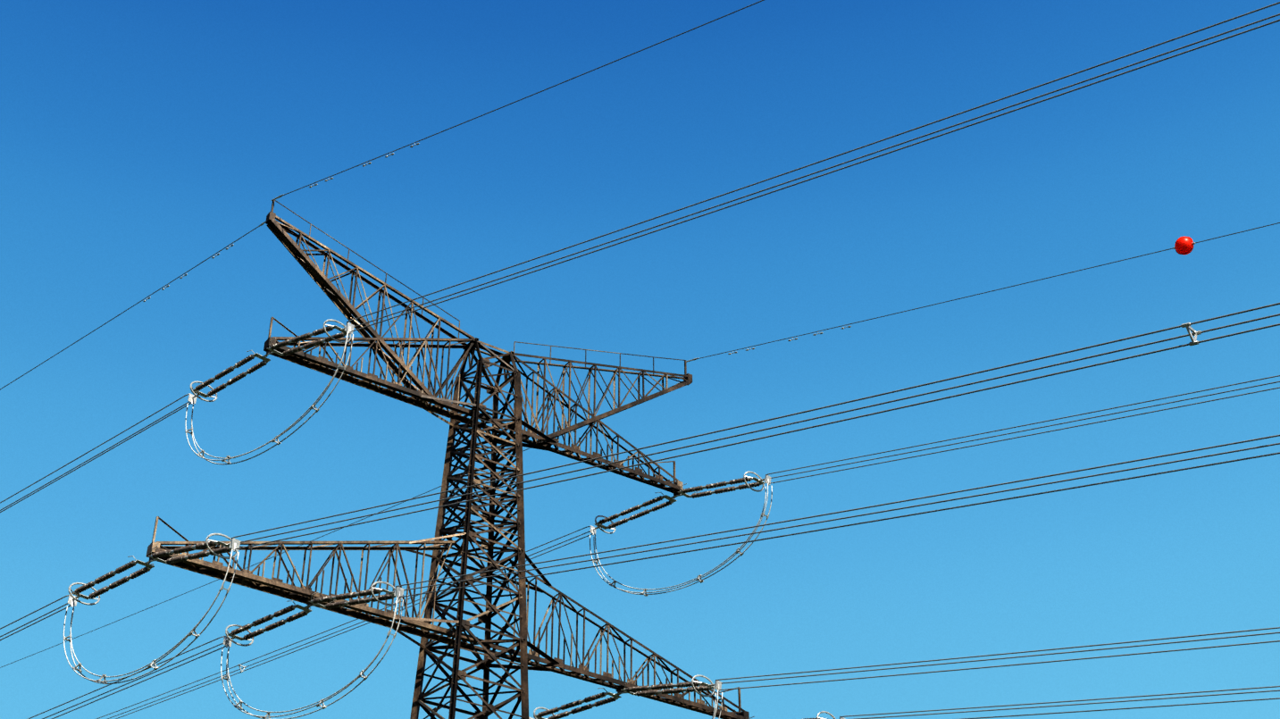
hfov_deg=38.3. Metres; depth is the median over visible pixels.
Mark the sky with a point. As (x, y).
(140, 140)
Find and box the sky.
[0,0,1279,718]
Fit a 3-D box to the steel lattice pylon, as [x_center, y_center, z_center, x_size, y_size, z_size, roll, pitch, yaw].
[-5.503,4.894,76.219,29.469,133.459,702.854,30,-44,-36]

